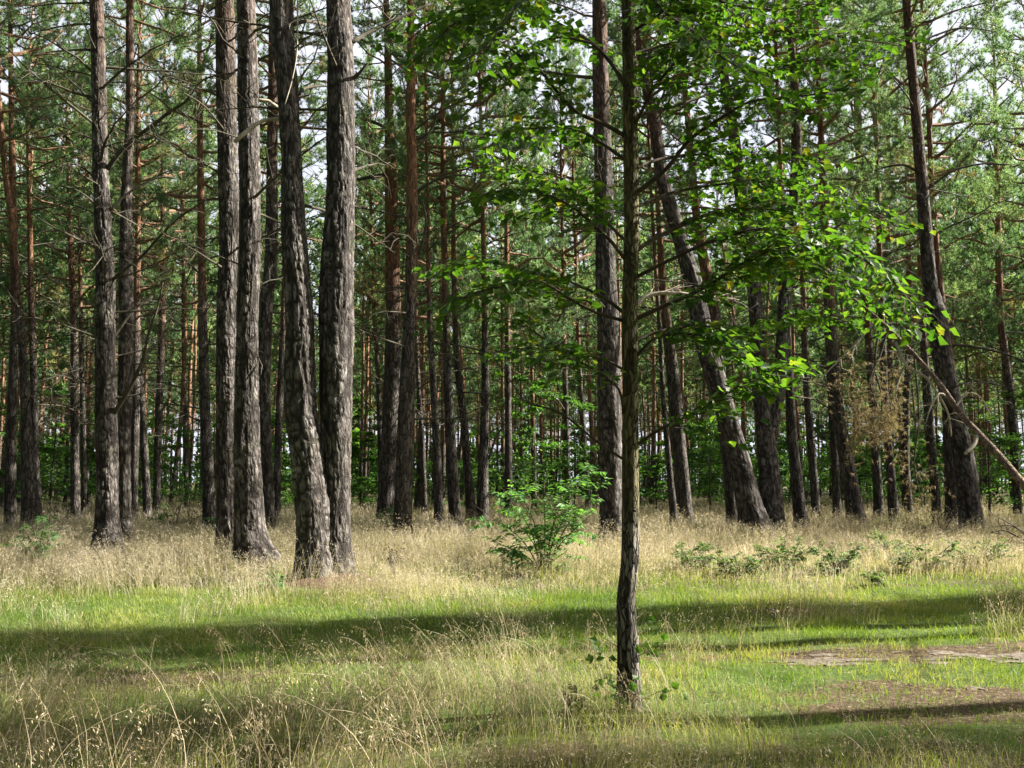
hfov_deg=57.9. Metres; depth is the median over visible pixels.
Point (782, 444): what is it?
sapling
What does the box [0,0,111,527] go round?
pine tree
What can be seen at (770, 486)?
pine tree
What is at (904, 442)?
pine tree
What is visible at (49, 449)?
sapling
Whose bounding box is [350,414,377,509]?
sapling
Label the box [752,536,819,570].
bramble
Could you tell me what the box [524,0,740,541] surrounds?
pine tree
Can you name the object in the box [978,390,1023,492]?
sapling
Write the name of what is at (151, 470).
sapling
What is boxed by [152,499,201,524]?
grass
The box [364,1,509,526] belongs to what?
pine tree
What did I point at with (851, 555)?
bramble
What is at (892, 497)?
pine tree
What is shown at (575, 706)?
plant
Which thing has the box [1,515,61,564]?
sapling
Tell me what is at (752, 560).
bramble
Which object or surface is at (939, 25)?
sky
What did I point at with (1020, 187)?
pine tree
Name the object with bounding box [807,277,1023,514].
fallen pine
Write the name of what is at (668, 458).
pine tree
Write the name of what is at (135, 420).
pine tree
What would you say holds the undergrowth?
on the ground at (832, 728)
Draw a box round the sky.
[0,0,1023,481]
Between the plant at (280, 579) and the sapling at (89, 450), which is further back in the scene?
the sapling at (89, 450)
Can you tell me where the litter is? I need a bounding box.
[7,599,1023,765]
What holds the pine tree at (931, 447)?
on the ground at (832, 728)
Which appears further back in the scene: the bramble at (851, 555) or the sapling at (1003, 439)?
the sapling at (1003, 439)
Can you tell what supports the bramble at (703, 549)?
on the ground at (832, 728)
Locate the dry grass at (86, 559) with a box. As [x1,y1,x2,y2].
[0,489,1023,767]
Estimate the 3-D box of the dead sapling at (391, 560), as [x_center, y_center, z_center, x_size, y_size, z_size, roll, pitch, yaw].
[-1.811,2.802,14.333,0.503,0.721,0.504,0,-6,0]
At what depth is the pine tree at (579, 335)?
43.56 m
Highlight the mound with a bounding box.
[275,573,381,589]
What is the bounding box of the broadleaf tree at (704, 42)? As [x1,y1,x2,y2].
[374,0,959,713]
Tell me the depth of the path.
8.29 m
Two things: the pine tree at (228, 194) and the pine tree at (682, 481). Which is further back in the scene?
the pine tree at (682, 481)
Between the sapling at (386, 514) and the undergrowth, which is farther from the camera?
the undergrowth
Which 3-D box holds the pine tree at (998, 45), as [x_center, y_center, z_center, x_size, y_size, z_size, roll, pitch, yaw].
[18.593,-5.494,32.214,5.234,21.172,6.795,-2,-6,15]
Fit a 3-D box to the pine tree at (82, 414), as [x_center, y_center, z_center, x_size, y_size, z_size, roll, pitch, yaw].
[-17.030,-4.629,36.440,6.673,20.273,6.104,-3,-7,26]
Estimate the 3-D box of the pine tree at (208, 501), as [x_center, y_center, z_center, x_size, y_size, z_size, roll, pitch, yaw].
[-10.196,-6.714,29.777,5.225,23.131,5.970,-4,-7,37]
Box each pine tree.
[0,0,106,530]
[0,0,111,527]
[0,0,122,523]
[0,0,236,558]
[0,26,176,517]
[5,0,144,519]
[21,0,215,544]
[36,0,214,519]
[53,0,215,520]
[82,0,218,515]
[88,0,278,530]
[133,0,354,557]
[140,54,218,509]
[156,0,383,533]
[162,0,430,574]
[164,0,361,520]
[166,0,363,572]
[234,0,408,578]
[312,0,474,524]
[313,35,441,482]
[324,0,501,539]
[350,0,515,530]
[354,0,495,518]
[354,0,541,526]
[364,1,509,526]
[400,0,568,528]
[434,10,571,516]
[487,24,623,512]
[498,43,650,511]
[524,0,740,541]
[526,0,776,537]
[538,0,729,526]
[573,0,731,524]
[607,0,901,532]
[607,1,783,528]
[669,0,891,530]
[734,0,918,528]
[740,1,915,517]
[743,0,879,518]
[771,0,930,517]
[796,0,986,522]
[813,0,1009,531]
[837,67,951,454]
[838,22,967,513]
[840,0,1007,518]
[849,0,1023,526]
[936,0,1023,518]
[952,0,1023,423]
[974,77,1023,339]
[992,0,1023,66]
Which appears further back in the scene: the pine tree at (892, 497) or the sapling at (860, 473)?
the sapling at (860, 473)
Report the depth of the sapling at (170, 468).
38.78 m
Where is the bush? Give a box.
[466,462,612,574]
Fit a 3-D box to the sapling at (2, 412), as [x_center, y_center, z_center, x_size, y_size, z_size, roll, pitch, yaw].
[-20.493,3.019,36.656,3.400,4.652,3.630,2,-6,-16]
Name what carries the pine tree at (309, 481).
on the ground at (832, 728)
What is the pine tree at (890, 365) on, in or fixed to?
on the ground at (832, 728)
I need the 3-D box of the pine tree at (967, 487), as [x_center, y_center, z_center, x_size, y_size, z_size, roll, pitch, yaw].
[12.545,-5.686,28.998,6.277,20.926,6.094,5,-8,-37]
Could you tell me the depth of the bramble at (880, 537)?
18.23 m
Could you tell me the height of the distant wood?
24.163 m
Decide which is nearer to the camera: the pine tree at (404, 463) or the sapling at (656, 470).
the pine tree at (404, 463)
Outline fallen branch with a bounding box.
[980,502,1023,545]
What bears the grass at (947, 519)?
on the ground at (832, 728)
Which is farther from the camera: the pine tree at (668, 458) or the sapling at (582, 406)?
the sapling at (582, 406)
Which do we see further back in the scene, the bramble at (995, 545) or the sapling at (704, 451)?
the sapling at (704, 451)
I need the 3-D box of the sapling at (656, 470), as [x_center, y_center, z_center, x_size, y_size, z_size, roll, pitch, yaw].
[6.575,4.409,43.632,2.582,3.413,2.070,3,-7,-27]
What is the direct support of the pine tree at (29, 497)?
on the ground at (832, 728)
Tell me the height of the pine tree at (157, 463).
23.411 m
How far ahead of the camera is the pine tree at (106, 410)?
19.04 m
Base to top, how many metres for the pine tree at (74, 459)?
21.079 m
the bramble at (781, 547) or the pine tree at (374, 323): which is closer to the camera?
the bramble at (781, 547)
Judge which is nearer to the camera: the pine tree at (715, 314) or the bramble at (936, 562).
the bramble at (936, 562)
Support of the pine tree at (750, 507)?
on the ground at (832, 728)
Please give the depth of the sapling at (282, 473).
35.94 m
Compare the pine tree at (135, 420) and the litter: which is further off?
the pine tree at (135, 420)
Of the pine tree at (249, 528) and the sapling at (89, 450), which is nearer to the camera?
the pine tree at (249, 528)
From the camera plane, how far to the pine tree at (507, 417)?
38.65 m
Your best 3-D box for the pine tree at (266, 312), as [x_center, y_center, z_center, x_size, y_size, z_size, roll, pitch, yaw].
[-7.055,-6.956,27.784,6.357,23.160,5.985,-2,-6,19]
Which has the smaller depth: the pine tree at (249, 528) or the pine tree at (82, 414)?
the pine tree at (249, 528)
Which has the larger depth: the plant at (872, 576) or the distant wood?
the distant wood
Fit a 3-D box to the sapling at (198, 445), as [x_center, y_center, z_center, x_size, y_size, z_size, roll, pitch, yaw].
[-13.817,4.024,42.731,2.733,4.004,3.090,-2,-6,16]
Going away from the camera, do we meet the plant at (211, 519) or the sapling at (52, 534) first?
the sapling at (52, 534)
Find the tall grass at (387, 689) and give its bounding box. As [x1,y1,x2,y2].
[0,606,1023,767]
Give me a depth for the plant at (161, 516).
27.79 m
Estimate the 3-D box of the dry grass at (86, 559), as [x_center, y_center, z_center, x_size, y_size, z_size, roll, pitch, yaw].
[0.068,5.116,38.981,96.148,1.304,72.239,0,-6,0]
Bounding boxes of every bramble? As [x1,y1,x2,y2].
[660,541,716,570]
[708,547,766,576]
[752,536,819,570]
[810,539,866,573]
[855,526,911,562]
[890,540,959,572]
[940,537,1015,567]
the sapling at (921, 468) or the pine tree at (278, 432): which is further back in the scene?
the sapling at (921, 468)
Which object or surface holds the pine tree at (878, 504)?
on the ground at (832, 728)
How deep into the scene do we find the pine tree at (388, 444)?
31.21 m
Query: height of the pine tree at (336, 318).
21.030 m
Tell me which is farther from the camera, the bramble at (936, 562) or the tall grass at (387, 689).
the bramble at (936, 562)
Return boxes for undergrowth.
[1,395,1023,508]
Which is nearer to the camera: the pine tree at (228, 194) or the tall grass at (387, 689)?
the tall grass at (387, 689)
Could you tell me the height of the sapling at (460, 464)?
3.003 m
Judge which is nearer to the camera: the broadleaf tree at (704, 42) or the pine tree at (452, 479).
the broadleaf tree at (704, 42)
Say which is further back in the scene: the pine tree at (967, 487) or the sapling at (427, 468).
the sapling at (427, 468)
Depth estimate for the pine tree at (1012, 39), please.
26.87 m
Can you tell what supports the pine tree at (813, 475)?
on the ground at (832, 728)
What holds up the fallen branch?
on the ground at (832, 728)
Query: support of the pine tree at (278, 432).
on the ground at (832, 728)
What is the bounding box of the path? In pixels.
[766,638,1023,690]
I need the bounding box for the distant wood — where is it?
[0,42,1023,511]
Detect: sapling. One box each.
[0,383,95,510]
[0,403,46,497]
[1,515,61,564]
[54,437,95,508]
[138,452,182,509]
[139,419,201,513]
[178,436,215,504]
[272,433,293,507]
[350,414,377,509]
[375,506,393,529]
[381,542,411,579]
[412,442,446,504]
[443,460,477,508]
[472,373,597,515]
[526,395,599,508]
[639,442,675,510]
[674,416,757,510]
[777,439,831,506]
[829,435,901,507]
[898,439,943,505]
[921,398,1023,516]
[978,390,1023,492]
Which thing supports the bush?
on the ground at (832, 728)
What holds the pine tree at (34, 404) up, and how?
on the ground at (832, 728)
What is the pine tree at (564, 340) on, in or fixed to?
on the ground at (832, 728)
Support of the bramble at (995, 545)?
on the ground at (832, 728)
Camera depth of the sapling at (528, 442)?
40.83 m
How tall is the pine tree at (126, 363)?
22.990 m
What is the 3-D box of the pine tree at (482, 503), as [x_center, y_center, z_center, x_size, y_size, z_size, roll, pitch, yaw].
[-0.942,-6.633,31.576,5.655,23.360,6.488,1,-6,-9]
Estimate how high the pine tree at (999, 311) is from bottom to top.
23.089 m
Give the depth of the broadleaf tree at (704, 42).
6.61 m
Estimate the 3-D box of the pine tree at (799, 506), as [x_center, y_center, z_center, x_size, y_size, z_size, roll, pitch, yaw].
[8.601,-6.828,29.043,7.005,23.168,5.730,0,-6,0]
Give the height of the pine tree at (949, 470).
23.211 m
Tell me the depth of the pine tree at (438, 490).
29.38 m
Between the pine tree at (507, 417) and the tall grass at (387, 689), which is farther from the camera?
the pine tree at (507, 417)
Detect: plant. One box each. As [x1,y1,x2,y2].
[147,509,175,526]
[203,517,215,529]
[258,567,286,589]
[561,684,587,715]
[859,568,889,585]
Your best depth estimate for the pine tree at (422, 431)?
38.35 m
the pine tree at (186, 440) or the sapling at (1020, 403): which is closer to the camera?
the sapling at (1020, 403)
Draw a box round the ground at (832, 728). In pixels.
[0,482,1023,767]
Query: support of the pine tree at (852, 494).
on the ground at (832, 728)
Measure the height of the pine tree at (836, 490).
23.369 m
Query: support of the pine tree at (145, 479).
on the ground at (832, 728)

